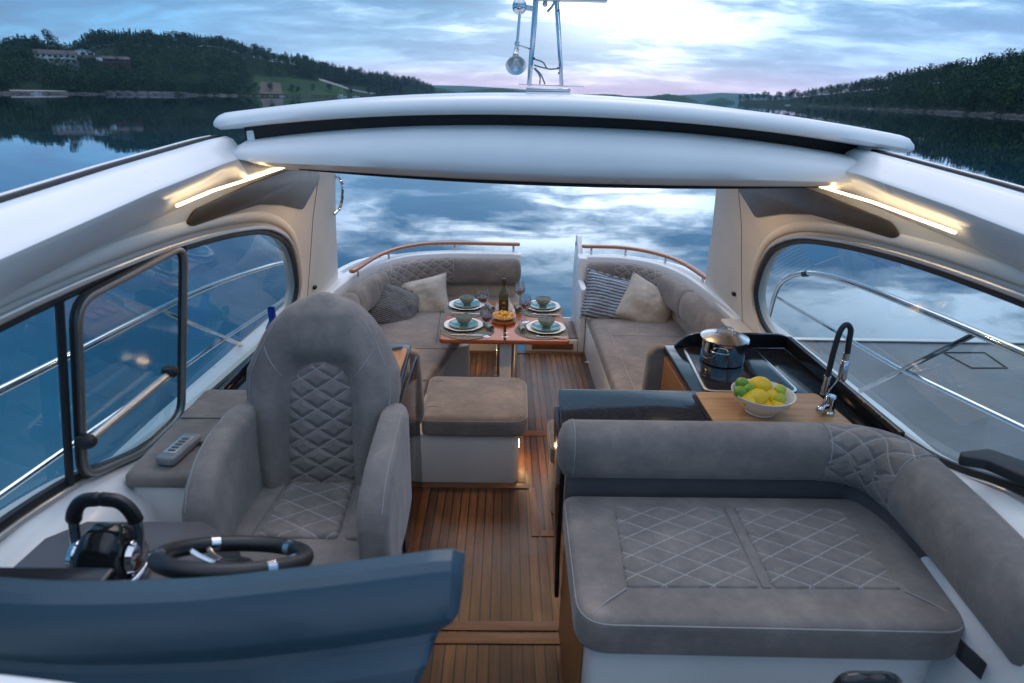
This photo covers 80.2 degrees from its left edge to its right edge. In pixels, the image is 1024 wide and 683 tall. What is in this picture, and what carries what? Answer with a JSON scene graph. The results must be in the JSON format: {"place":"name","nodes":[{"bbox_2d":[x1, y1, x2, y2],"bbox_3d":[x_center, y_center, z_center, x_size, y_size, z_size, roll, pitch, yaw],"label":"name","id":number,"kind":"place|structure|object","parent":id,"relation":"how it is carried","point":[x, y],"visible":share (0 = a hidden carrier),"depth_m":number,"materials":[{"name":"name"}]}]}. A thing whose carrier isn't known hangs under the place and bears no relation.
{"place":"outdoors","nodes":[
{"label":"outdoors","id":0,"kind":"place"},
{"bbox_2d":[9,90,55,90],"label":"beach","id":1,"kind":"structure","parent":0,"point":[32,90],"depth_m":324.32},
{"bbox_2d":[0,91,374,96],"bbox_3d":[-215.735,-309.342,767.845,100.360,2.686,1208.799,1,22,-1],"label":"shoreline","id":2,"kind":"structure","parent":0,"point":[29,92],"depth_m":393.90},
{"bbox_2d":[0,45,432,96],"bbox_3d":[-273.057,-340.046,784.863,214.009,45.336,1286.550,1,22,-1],"label":"hill","id":3,"kind":"structure","parent":0,"point":[31,85],"depth_m":512.03,"materials":[{"name":"green plant"}]},
{"bbox_2d":[41,28,61,49],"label":"broadleaf tree","id":4,"kind":"object","parent":3,"relation":"on","point":[47,35],"visible":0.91,"depth_m":430.16,"materials":[{"name":"green plant"}]},
{"bbox_2d":[33,49,78,69],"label":"white house","id":5,"kind":"structure","parent":3,"relation":"on","point":[47,54],"depth_m":406.83,"materials":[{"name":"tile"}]},
{"bbox_2d":[70,48,94,54],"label":"gabled house","id":6,"kind":"structure","parent":3,"relation":"on","point":[79,51],"depth_m":429.35,"materials":[{"name":"tile"}]},
{"bbox_2d":[88,78,99,91],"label":"broadleaf tree","id":7,"kind":"object","parent":3,"relation":"on","point":[92,81],"visible":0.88,"depth_m":380.57,"materials":[{"name":"green plant"}]},
{"bbox_2d":[77,55,131,74],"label":"red house","id":8,"kind":"structure","parent":3,"relation":"on","point":[124,60],"depth_m":426.57,"materials":[{"name":"tile"}]},
{"bbox_2d":[100,79,109,90],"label":"broadleaf tree","id":9,"kind":"object","parent":3,"relation":"on","point":[107,85],"visible":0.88,"depth_m":388.04,"materials":[{"name":"green plant"}]},
{"bbox_2d":[110,78,120,90],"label":"broadleaf tree","id":10,"kind":"object","parent":3,"relation":"on","point":[115,84],"visible":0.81,"depth_m":395.37,"materials":[{"name":"green plant"}]},
{"bbox_2d":[122,80,134,90],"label":"broadleaf tree","id":11,"kind":"object","parent":3,"relation":"on","point":[128,85],"visible":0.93,"depth_m":405.58,"materials":[{"name":"green plant"}]},
{"bbox_2d":[134,77,147,89],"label":"broadleaf tree","id":12,"kind":"object","parent":3,"relation":"on","point":[140,83],"visible":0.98,"depth_m":418.02,"materials":[{"name":"green plant"}]},
{"bbox_2d":[106,91,187,92],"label":"sea wall","id":13,"kind":"structure","parent":3,"relation":"on","point":[144,92],"depth_m":415.50,"materials":[{"name":"stone"}]},
{"bbox_2d":[0,28,318,64],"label":"ridge wood","id":14,"kind":"object","parent":3,"relation":"on","point":[149,39],"visible":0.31,"depth_m":509.40,"materials":[{"name":"green plant"}]},
{"bbox_2d":[181,81,192,92],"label":"broadleaf tree","id":15,"kind":"object","parent":3,"relation":"on","point":[186,86],"visible":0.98,"depth_m":453.37,"materials":[{"name":"green plant"}]},
{"bbox_2d":[0,28,435,95],"bbox_3d":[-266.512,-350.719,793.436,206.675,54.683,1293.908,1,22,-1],"label":"wood","id":16,"kind":"object","parent":3,"relation":"on","point":[10,60],"visible":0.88,"depth_m":463.67,"materials":[{"name":"green plant"}]},
{"bbox_2d":[249,82,260,91],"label":"broadleaf tree","id":17,"kind":"object","parent":3,"relation":"on","point":[255,87],"visible":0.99,"depth_m":535.57,"materials":[{"name":"green plant"}]},
{"bbox_2d":[294,53,433,92],"bbox_3d":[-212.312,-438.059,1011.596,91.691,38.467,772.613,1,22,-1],"label":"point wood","id":18,"kind":"object","parent":3,"relation":"on","point":[348,74],"visible":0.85,"depth_m":767.79,"materials":[{"name":"green plant"}]},
{"bbox_2d":[259,82,282,93],"bbox_3d":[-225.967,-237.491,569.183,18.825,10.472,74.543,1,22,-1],"label":"house","id":19,"kind":"structure","parent":0,"point":[276,88],"depth_m":567.47,"materials":[{"name":"paint"}]},
{"bbox_2d":[266,306,275,328],"bbox_3d":[-1.147,-0.035,2.938,0.074,0.272,0.074,1,22,-1],"label":"bottle","id":20,"kind":"object","parent":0,"point":[271,311],"visible":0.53,"depth_m":2.89,"materials":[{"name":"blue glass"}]},
{"bbox_2d":[251,76,372,95],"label":"meadow","id":21,"kind":"structure","parent":0,"point":[305,87],"depth_m":644.84,"materials":[{"name":"plant"}]},
{"bbox_2d":[319,78,375,93],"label":"road","id":22,"kind":"structure","parent":0,"point":[326,81],"depth_m":723.56,"materials":[{"name":"asphalt"}]},
{"bbox_2d":[433,88,458,93],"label":"headland","id":23,"kind":"structure","parent":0,"point":[438,90],"depth_m":1737.71,"materials":[{"name":"green plant"}]},
{"bbox_2d":[463,88,519,92],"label":"island","id":24,"kind":"structure","parent":0,"point":[494,90],"depth_m":2114.40,"materials":[{"name":"green plant"}]},
{"bbox_2d":[0,94,1023,510],"bbox_3d":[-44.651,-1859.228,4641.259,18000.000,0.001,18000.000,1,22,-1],"label":"water","id":25,"kind":"structure","parent":0,"point":[44,136],"depth_m":12.63,"materials":[{"name":"blue liquid"}]},
{"bbox_2d":[0,92,1023,682],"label":"motor boat","id":26,"kind":"object","parent":25,"relation":"on","point":[776,182],"visible":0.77,"depth_m":2.37,"materials":[{"name":"white plastic"}]},
{"bbox_2d":[125,390,246,521],"bbox_3d":[-1.111,0.557,2.292,0.284,0.557,0.620,1,22,-1],"label":"ledge box","id":27,"kind":"object","parent":26,"relation":"on","point":[159,488],"visible":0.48,"depth_m":1.99,"materials":[{"name":"fabric"}]},
{"bbox_2d":[156,433,202,465],"bbox_3d":[-1.064,0.356,2.010,0.140,0.034,0.167,3,22,5],"label":"remote control","id":28,"kind":"object","parent":27,"relation":"on","point":[178,449],"visible":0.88,"depth_m":1.99,"materials":[{"name":"grey plastic"}]},
{"bbox_2d":[0,522,464,682],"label":"dashboard","id":29,"kind":"object","parent":26,"relation":"on","point":[386,619],"visible":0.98,"depth_m":0.93},
{"bbox_2d":[65,492,150,579],"bbox_3d":[-0.893,0.434,1.328,0.166,0.213,0.126,1,22,-1],"label":"throttle control","id":30,"kind":"object","parent":29,"relation":"on","point":[122,549],"visible":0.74,"depth_m":1.31,"materials":[{"name":"metal"}]},
{"bbox_2d":[147,535,313,578],"bbox_3d":[-0.539,0.466,1.200,0.295,0.269,0.259,1,22,-1],"label":"steering wheel","id":31,"kind":"object","parent":29,"relation":"attached to","point":[163,560],"visible":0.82,"depth_m":1.17,"materials":[{"name":"black leather"}]},
{"bbox_2d":[181,292,411,565],"bbox_3d":[-0.648,0.658,2.080,0.599,1.545,0.642,1,22,-1],"label":"helm seat","id":32,"kind":"object","parent":26,"relation":"on","point":[307,442],"visible":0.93,"depth_m":2.00,"materials":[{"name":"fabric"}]},
{"bbox_2d":[218,343,424,553],"bbox_3d":[-0.898,0.537,3.087,0.814,1.012,0.825,1,22,-1],"label":"port counter","id":33,"kind":"object","parent":26,"relation":"on","point":[411,399],"visible":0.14,"depth_m":3.11,"materials":[{"name":"brown"}]},
{"bbox_2d":[392,348,407,372],"bbox_3d":[-0.679,0.120,2.913,0.315,0.020,0.430,1,22,-1],"label":"cutting board","id":34,"kind":"object","parent":33,"relation":"on","point":[400,355],"visible":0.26,"depth_m":3.02,"materials":[{"name":"brown wood"}]},
{"bbox_2d":[342,257,520,395],"bbox_3d":[-0.638,0.026,4.679,1.459,0.784,2.565,1,22,-1],"label":"port sofa","id":35,"kind":"object","parent":26,"relation":"on","point":[420,332],"visible":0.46,"depth_m":5.22,"materials":[{"name":"fabric"}]},
{"bbox_2d":[368,274,418,323],"bbox_3d":[-1.015,-0.281,5.182,0.508,0.475,0.214,22,-28,-31],"label":"cushion","id":36,"kind":"object","parent":35,"relation":"on","point":[395,303],"visible":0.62,"depth_m":5.12,"materials":[{"name":"fabric"}]},
{"bbox_2d":[401,273,448,311],"bbox_3d":[-0.817,-0.382,5.427,0.544,0.377,0.215,-10,-8,10],"label":"cushion","id":37,"kind":"object","parent":35,"relation":"on","point":[431,292],"visible":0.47,"depth_m":5.34,"materials":[{"name":"beige fabric"}]},
{"bbox_2d":[420,376,527,482],"bbox_3d":[-0.240,0.537,3.839,0.673,0.476,0.590,1,22,-1],"label":"ottoman","id":38,"kind":"object","parent":26,"relation":"on","point":[472,429],"visible":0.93,"depth_m":3.62,"materials":[{"name":"fabric"}]},
{"bbox_2d":[439,301,568,377],"bbox_3d":[-0.061,0.116,4.704,0.904,0.622,0.875,1,22,-1],"label":"dining table","id":39,"kind":"object","parent":26,"relation":"on","point":[506,339],"visible":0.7,"depth_m":4.34,"materials":[{"name":"wood"}]},
{"bbox_2d":[440,324,493,339],"bbox_3d":[-0.320,-0.078,4.337,0.384,0.004,0.356,1,22,-1],"label":"placemat","id":40,"kind":"object","parent":39,"relation":"on","point":[447,332],"visible":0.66,"depth_m":4.28,"materials":[{"name":"fabric"}]},
{"bbox_2d":[444,318,482,330],"bbox_3d":[-0.351,-0.119,4.402,0.286,0.022,0.286,-6,23,-17],"label":"dinner plate","id":41,"kind":"object","parent":40,"relation":"on","point":[448,326],"visible":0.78,"depth_m":4.36,"materials":[{"name":"white ceramic"}]},
{"bbox_2d":[449,319,477,328],"bbox_3d":[-0.351,-0.125,4.399,0.214,0.020,0.214,1,22,-1],"label":"side plate","id":42,"kind":"object","parent":41,"relation":"on","point":[454,323],"visible":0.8,"depth_m":4.39,"materials":[{"name":"teal ceramic"}]},
{"bbox_2d":[455,313,472,325],"bbox_3d":[-0.347,-0.153,4.388,0.126,0.064,0.126,1,22,-1],"label":"soup bowl","id":43,"kind":"object","parent":42,"relation":"on","point":[463,319],"visible":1,"depth_m":4.36,"materials":[{"name":"green ceramic"}]},
{"bbox_2d":[451,334,481,335],"bbox_3d":[-0.310,-0.047,4.237,0.224,0.009,0.017,0,22,-2],"label":"table knife","id":44,"kind":"object","parent":40,"relation":"on","point":[465,334],"visible":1,"depth_m":4.23,"materials":[{"name":"metal"}]},
{"bbox_2d":[480,305,492,335],"bbox_3d":[-0.176,-0.138,4.202,0.090,0.212,0.090,1,22,-1],"label":"wine glass","id":45,"kind":"object","parent":40,"relation":"on","point":[486,318],"visible":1,"depth_m":4.17,"materials":[{"name":"glass"}]},
{"bbox_2d":[483,322,494,330],"bbox_3d":[-0.169,-0.117,4.372,0.049,0.049,0.124,-8,24,-22],"label":"rolled napkin","id":46,"kind":"object","parent":40,"relation":"on","point":[490,327],"visible":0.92,"depth_m":4.34,"materials":[{"name":"fabric"}]},
{"bbox_2d":[444,304,491,316],"bbox_3d":[-0.343,-0.248,4.761,0.384,0.004,0.356,1,22,-1],"label":"placemat","id":47,"kind":"object","parent":39,"relation":"on","point":[448,310],"visible":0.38,"depth_m":4.72,"materials":[{"name":"wicker"}]},
{"bbox_2d":[449,299,483,309],"bbox_3d":[-0.360,-0.290,4.830,0.286,0.022,0.286,-6,23,-17],"label":"dinner plate","id":48,"kind":"object","parent":47,"relation":"on","point":[451,304],"visible":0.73,"depth_m":4.78,"materials":[{"name":"white ceramic"}]},
{"bbox_2d":[453,300,479,307],"bbox_3d":[-0.360,-0.297,4.827,0.214,0.020,0.214,1,22,-1],"label":"side plate","id":49,"kind":"object","parent":48,"relation":"on","point":[459,303],"visible":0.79,"depth_m":4.82,"materials":[{"name":"teal ceramic"}]},
{"bbox_2d":[459,294,474,304],"bbox_3d":[-0.355,-0.325,4.816,0.126,0.064,0.126,1,22,-1],"label":"soup bowl","id":50,"kind":"object","parent":49,"relation":"on","point":[466,299],"visible":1,"depth_m":4.79,"materials":[{"name":"green ceramic"}]},
{"bbox_2d":[477,288,488,303],"bbox_3d":[-0.222,-0.297,4.606,0.090,0.212,0.090,1,22,-1],"label":"wine glass","id":51,"kind":"object","parent":47,"relation":"on","point":[483,299],"visible":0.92,"depth_m":4.58,"materials":[{"name":"glass"}]},
{"bbox_2d":[485,302,495,310],"bbox_3d":[-0.171,-0.273,4.761,0.049,0.049,0.124,-8,24,-22],"label":"rolled napkin","id":52,"kind":"object","parent":47,"relation":"on","point":[488,305],"visible":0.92,"depth_m":4.74,"materials":[{"name":"fabric"}]},
{"bbox_2d":[492,302,515,324],"bbox_3d":[-0.062,-0.217,4.672,0.180,0.021,0.490,1,22,-1],"label":"serving board","id":53,"kind":"object","parent":39,"relation":"on","point":[510,322],"visible":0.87,"depth_m":4.49,"materials":[{"name":"brown wood"}]},
{"bbox_2d":[499,278,508,310],"bbox_3d":[-0.062,-0.348,4.607,0.076,0.269,0.079,1,22,-1],"label":"wine bottle","id":54,"kind":"object","parent":53,"relation":"on","point":[503,299],"visible":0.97,"depth_m":4.59,"materials":[{"name":"green glass"}]},
{"bbox_2d":[493,310,515,321],"bbox_3d":[-0.065,-0.196,4.513,0.189,0.057,0.184,20,28,38],"label":"pasta dish","id":55,"kind":"object","parent":53,"relation":"on","point":[503,315],"visible":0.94,"depth_m":4.48,"materials":[{"name":"food"}]},
{"bbox_2d":[519,293,530,322],"bbox_3d":[0.097,-0.244,4.492,0.090,0.212,0.090,1,22,-1],"label":"wine glass","id":56,"kind":"object","parent":39,"relation":"on","point":[526,305],"visible":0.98,"depth_m":4.47,"materials":[{"name":"glass"}]},
{"bbox_2d":[516,307,563,316],"bbox_3d":[0.219,-0.250,4.794,0.384,0.004,0.356,1,22,-1],"label":"placemat","id":57,"kind":"object","parent":39,"relation":"on","point":[529,312],"visible":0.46,"depth_m":4.73,"materials":[{"name":"wicker"}]},
{"bbox_2d":[514,302,521,311],"bbox_3d":[0.046,-0.274,4.774,0.049,0.049,0.124,-4,22,-13],"label":"rolled napkin","id":58,"kind":"object","parent":57,"relation":"on","point":[517,307],"visible":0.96,"depth_m":4.74,"materials":[{"name":"fabric"}]},
{"bbox_2d":[514,282,525,296],"bbox_3d":[0.061,-0.369,4.800,0.090,0.212,0.090,1,22,-1],"label":"wine glass","id":59,"kind":"object","parent":57,"relation":"on","point":[520,291],"visible":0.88,"depth_m":4.77,"materials":[{"name":"glass"}]},
{"bbox_2d":[528,300,559,310],"bbox_3d":[0.242,-0.278,4.829,0.285,0.022,0.286,-6,23,-17],"label":"dinner plate","id":60,"kind":"object","parent":57,"relation":"on","point":[557,306],"visible":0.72,"depth_m":4.77,"materials":[{"name":"white ceramic"}]},
{"bbox_2d":[531,301,555,308],"bbox_3d":[0.242,-0.284,4.826,0.214,0.020,0.214,1,22,-1],"label":"side plate","id":61,"kind":"object","parent":60,"relation":"on","point":[536,305],"visible":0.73,"depth_m":4.82,"materials":[{"name":"teal ceramic"}]},
{"bbox_2d":[535,296,550,306],"bbox_3d":[0.246,-0.312,4.815,0.126,0.064,0.126,1,22,-1],"label":"soup bowl","id":62,"kind":"object","parent":61,"relation":"on","point":[542,301],"visible":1,"depth_m":4.78,"materials":[{"name":"green ceramic"}]},
{"bbox_2d":[515,322,567,339],"bbox_3d":[0.211,-0.079,4.366,0.384,0.004,0.356,1,22,-1],"label":"placemat","id":63,"kind":"object","parent":39,"relation":"on","point":[529,334],"visible":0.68,"depth_m":4.29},
{"bbox_2d":[518,322,526,332],"bbox_3d":[0.073,-0.101,4.344,0.049,0.049,0.124,-2,22,-8],"label":"rolled napkin","id":64,"kind":"object","parent":63,"relation":"on","point":[522,327],"visible":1,"depth_m":4.31,"materials":[{"name":"fabric"}]},
{"bbox_2d":[526,320,564,333],"bbox_3d":[0.243,-0.099,4.383,0.285,0.022,0.286,-6,23,-17],"label":"dinner plate","id":65,"kind":"object","parent":63,"relation":"on","point":[530,328],"visible":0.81,"depth_m":4.33,"materials":[{"name":"white ceramic"}]},
{"bbox_2d":[531,321,560,330],"bbox_3d":[0.243,-0.106,4.380,0.214,0.020,0.214,1,22,-1],"label":"side plate","id":66,"kind":"object","parent":65,"relation":"on","point":[536,325],"visible":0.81,"depth_m":4.37,"materials":[{"name":"teal ceramic"}]},
{"bbox_2d":[538,316,554,327],"bbox_3d":[0.247,-0.134,4.369,0.126,0.064,0.126,1,22,-1],"label":"soup bowl","id":67,"kind":"object","parent":66,"relation":"on","point":[546,321],"visible":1,"depth_m":4.34,"materials":[{"name":"green ceramic"}]},
{"bbox_2d":[506,0,607,93],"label":"signal mast","id":68,"kind":"object","parent":26,"relation":"on","point":[515,63],"visible":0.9,"depth_m":2.57,"materials":[{"name":"metal"}]},
{"bbox_2d":[583,262,727,389],"bbox_3d":[1.104,0.072,4.680,0.853,0.805,2.501,1,22,-1],"label":"starboard sofa","id":69,"kind":"object","parent":26,"relation":"on","point":[615,350],"visible":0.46,"depth_m":4.85,"materials":[{"name":"fabric"}]},
{"bbox_2d":[579,268,629,319],"bbox_3d":[0.871,-0.365,5.337,0.539,0.464,0.183,13,-11,-14],"label":"cushion","id":70,"kind":"object","parent":69,"relation":"on","point":[604,294],"visible":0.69,"depth_m":5.26,"materials":[{"name":"fabric"}]},
{"bbox_2d":[614,271,671,322],"bbox_3d":[1.171,-0.308,5.270,0.485,0.436,0.219,28,-7,2],"label":"cushion","id":71,"kind":"object","parent":69,"relation":"on","point":[641,300],"visible":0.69,"depth_m":5.20,"materials":[{"name":"beige fabric"}]},
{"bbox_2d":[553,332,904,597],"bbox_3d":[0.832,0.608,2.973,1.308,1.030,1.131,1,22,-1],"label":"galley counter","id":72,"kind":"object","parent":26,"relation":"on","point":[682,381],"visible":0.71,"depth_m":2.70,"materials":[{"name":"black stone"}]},
{"bbox_2d":[699,326,749,367],"bbox_3d":[1.068,0.014,3.024,0.256,0.184,0.255,1,22,-1],"label":"saucepan","id":73,"kind":"object","parent":72,"relation":"on","point":[720,347],"visible":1,"depth_m":2.97,"materials":[{"name":"metal"}]},
{"bbox_2d":[731,379,796,417],"bbox_3d":[1.040,0.252,2.537,0.254,0.092,0.254,1,22,-1],"label":"fruit bowl","id":74,"kind":"object","parent":72,"relation":"on","point":[758,410],"visible":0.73,"depth_m":2.46,"materials":[{"name":"white ceramic"}]},
{"bbox_2d":[733,386,746,396],"bbox_3d":[0.937,0.207,2.496,0.053,0.050,0.051,1,22,-1],"label":"lime","id":75,"kind":"object","parent":74,"relation":"in","point":[740,391],"visible":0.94,"depth_m":2.48,"materials":[{"name":"food"}]},
{"bbox_2d":[735,377,747,386],"bbox_3d":[0.965,0.176,2.554,0.052,0.052,0.055,1,22,-1],"label":"lime","id":76,"kind":"object","parent":74,"relation":"in","point":[742,381],"visible":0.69,"depth_m":2.54,"materials":[{"name":"food"}]},
{"bbox_2d":[741,393,755,405],"bbox_3d":[0.962,0.238,2.482,0.057,0.057,0.077,1,22,-1],"label":"lemon","id":77,"kind":"object","parent":74,"relation":"in","point":[749,397],"visible":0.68,"depth_m":2.46,"materials":[{"name":"food"}]},
{"bbox_2d":[744,384,754,391],"bbox_3d":[0.977,0.199,2.504,0.048,0.051,0.048,1,22,-1],"label":"lime","id":78,"kind":"object","parent":74,"relation":"in","point":[749,387],"visible":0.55,"depth_m":2.48,"materials":[{"name":"food"}]},
{"bbox_2d":[747,388,768,403],"bbox_3d":[1.000,0.226,2.488,0.080,0.070,0.081,-16,27,-36],"label":"lemon","id":79,"kind":"object","parent":74,"relation":"in","point":[761,396],"visible":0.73,"depth_m":2.46,"materials":[{"name":"food"}]},
{"bbox_2d":[766,389,777,401],"bbox_3d":[1.066,0.225,2.526,0.065,0.064,0.070,1,22,-1],"label":"lemon","id":80,"kind":"object","parent":74,"relation":"in","point":[773,393],"visible":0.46,"depth_m":2.50,"materials":[{"name":"food"}]},
{"bbox_2d":[771,400,783,405],"bbox_3d":[1.091,0.260,2.508,0.060,0.056,0.072,1,22,-1],"label":"lemon","id":81,"kind":"object","parent":74,"relation":"in","point":[775,403],"visible":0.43,"depth_m":2.48,"materials":[{"name":"food"}]},
{"bbox_2d":[773,384,786,394],"bbox_3d":[1.119,0.206,2.540,0.054,0.055,0.053,1,22,-1],"label":"lime","id":82,"kind":"object","parent":74,"relation":"in","point":[780,388],"visible":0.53,"depth_m":2.52,"materials":[{"name":"food"}]},
{"bbox_2d":[774,393,785,402],"bbox_3d":[1.098,0.236,2.504,0.050,0.050,0.053,1,22,-1],"label":"lime","id":83,"kind":"object","parent":74,"relation":"in","point":[779,397],"visible":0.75,"depth_m":2.48,"materials":[{"name":"food"}]},
{"bbox_3d":[1.010,0.241,2.564,0.060,0.056,0.072,1,22,-1],"label":"lemon","id":84,"kind":"object","parent":74,"relation":"in","visible":0},
{"bbox_2d":[748,376,772,391],"bbox_3d":[1.034,0.181,2.535,0.083,0.072,0.082,-12,26,-30],"label":"lemon","id":85,"kind":"object","parent":84,"relation":"on","point":[763,383],"visible":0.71,"depth_m":2.51,"materials":[{"name":"food"}]},
{"bbox_2d":[815,322,853,416],"bbox_3d":[1.313,0.115,2.472,0.123,0.405,0.059,-7,23,-19],"label":"kitchen tap","id":86,"kind":"object","parent":72,"relation":"on","point":[826,407],"visible":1,"depth_m":2.47,"materials":[{"name":"metal"}]},
{"bbox_2d":[557,419,1023,682],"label":"companion sofa","id":87,"kind":"object","parent":26,"relation":"on","point":[735,552],"visible":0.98,"depth_m":1.92,"materials":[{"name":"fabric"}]},
{"bbox_2d":[832,671,901,682],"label":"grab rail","id":88,"kind":"object","parent":26,"relation":"attached to","point":[867,677],"visible":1,"depth_m":1.32,"materials":[{"name":"black"}]},
{"bbox_2d":[794,337,1023,477],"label":"pontoon","id":89,"kind":"object","parent":25,"relation":"on","point":[986,374],"visible":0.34,"depth_m":6.00,"materials":[{"name":"concrete"}]},
{"bbox_2d":[0,0,1023,96],"label":"sky","id":90,"kind":"structure","parent":0,"point":[617,47],"materials":[{"name":"blue"}]},
{"bbox_2d":[547,419,565,514],"bbox_3d":[0.404,0.711,3.468,0.405,0.454,0.340,1,22,-1],"label":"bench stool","id":91,"kind":"object","parent":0,"point":[550,432],"visible":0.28,"depth_m":3.40,"materials":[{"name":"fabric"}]},
{"bbox_2d":[583,94,631,97],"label":"island hill","id":92,"kind":"structure","parent":0,"point":[609,95],"depth_m":1731.38,"materials":[{"name":"green plant"}]},
{"bbox_2d":[432,85,799,102],"bbox_3d":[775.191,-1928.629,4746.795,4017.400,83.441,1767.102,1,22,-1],"label":"hills","id":93,"kind":"structure","parent":0,"point":[696,97],"depth_m":4546.58,"materials":[{"name":"green plant"}]},
{"bbox_2d":[643,94,698,102],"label":"wooded island","id":94,"kind":"structure","parent":0,"point":[670,97],"depth_m":1549.08,"materials":[{"name":"green plant"}]},
{"bbox_2d":[705,98,734,102],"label":"island","id":95,"kind":"structure","parent":0,"point":[721,100],"depth_m":2109.91,"materials":[{"name":"green plant"}]},
{"bbox_2d":[738,77,1023,115],"bbox_3d":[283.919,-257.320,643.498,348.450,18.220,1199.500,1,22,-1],"label":"hill","id":96,"kind":"structure","parent":0,"point":[797,101],"depth_m":463.44,"materials":[{"name":"plant"}]},
{"bbox_2d":[789,89,796,100],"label":"broadleaf tree","id":97,"kind":"object","parent":96,"relation":"on","point":[794,91],"visible":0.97,"depth_m":911.74,"materials":[{"name":"green plant"}]},
{"bbox_2d":[886,70,898,82],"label":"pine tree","id":98,"kind":"object","parent":96,"relation":"on","point":[891,74],"visible":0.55,"depth_m":466.48,"materials":[{"name":"green plant"}]},
{"bbox_2d":[802,49,1023,111],"bbox_3d":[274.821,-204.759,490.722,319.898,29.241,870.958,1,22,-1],"label":"wood","id":99,"kind":"object","parent":96,"relation":"on","point":[1011,74],"visible":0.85,"depth_m":297.07,"materials":[{"name":"green plant"}]},
{"bbox_2d":[923,63,937,83],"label":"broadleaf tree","id":100,"kind":"object","parent":96,"relation":"on","point":[930,66],"visible":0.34,"depth_m":369.55,"materials":[{"name":"green plant"}]},
{"bbox_2d":[928,63,944,82],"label":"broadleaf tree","id":101,"kind":"object","parent":96,"relation":"on","point":[935,68],"visible":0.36,"depth_m":355.56,"materials":[{"name":"green plant"}]},
{"bbox_2d":[941,61,954,74],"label":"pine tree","id":102,"kind":"object","parent":96,"relation":"on","point":[948,65],"visible":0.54,"depth_m":335.45,"materials":[{"name":"green plant"}]},
{"bbox_2d":[950,57,968,71],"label":"broadleaf tree","id":103,"kind":"object","parent":96,"relation":"on","point":[957,63],"visible":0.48,"depth_m":320.22,"materials":[{"name":"green plant"}]},
{"bbox_2d":[979,53,1000,65],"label":"broadleaf tree","id":104,"kind":"object","parent":96,"relation":"on","point":[991,56],"visible":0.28,"depth_m":284.58,"materials":[{"name":"green plant"}]},
{"bbox_2d":[998,92,1015,111],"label":"broadleaf tree","id":105,"kind":"object","parent":96,"relation":"on","point":[1007,94],"visible":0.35,"depth_m":223.26,"materials":[{"name":"green plant"}]},
{"bbox_2d":[999,48,1017,68],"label":"broadleaf tree","id":106,"kind":"object","parent":96,"relation":"on","point":[1009,54],"visible":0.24,"depth_m":267.50,"materials":[{"name":"green plant"}]},
{"bbox_2d":[1003,83,1023,111],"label":"broadleaf tree","id":107,"kind":"object","parent":96,"relation":"on","point":[1015,88],"visible":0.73,"depth_m":216.60,"materials":[{"name":"green plant"}]},
{"bbox_2d":[799,105,1023,117],"bbox_3d":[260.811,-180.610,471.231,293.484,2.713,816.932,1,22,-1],"label":"shoreline","id":108,"kind":"structure","parent":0,"point":[974,113],"depth_m":273.14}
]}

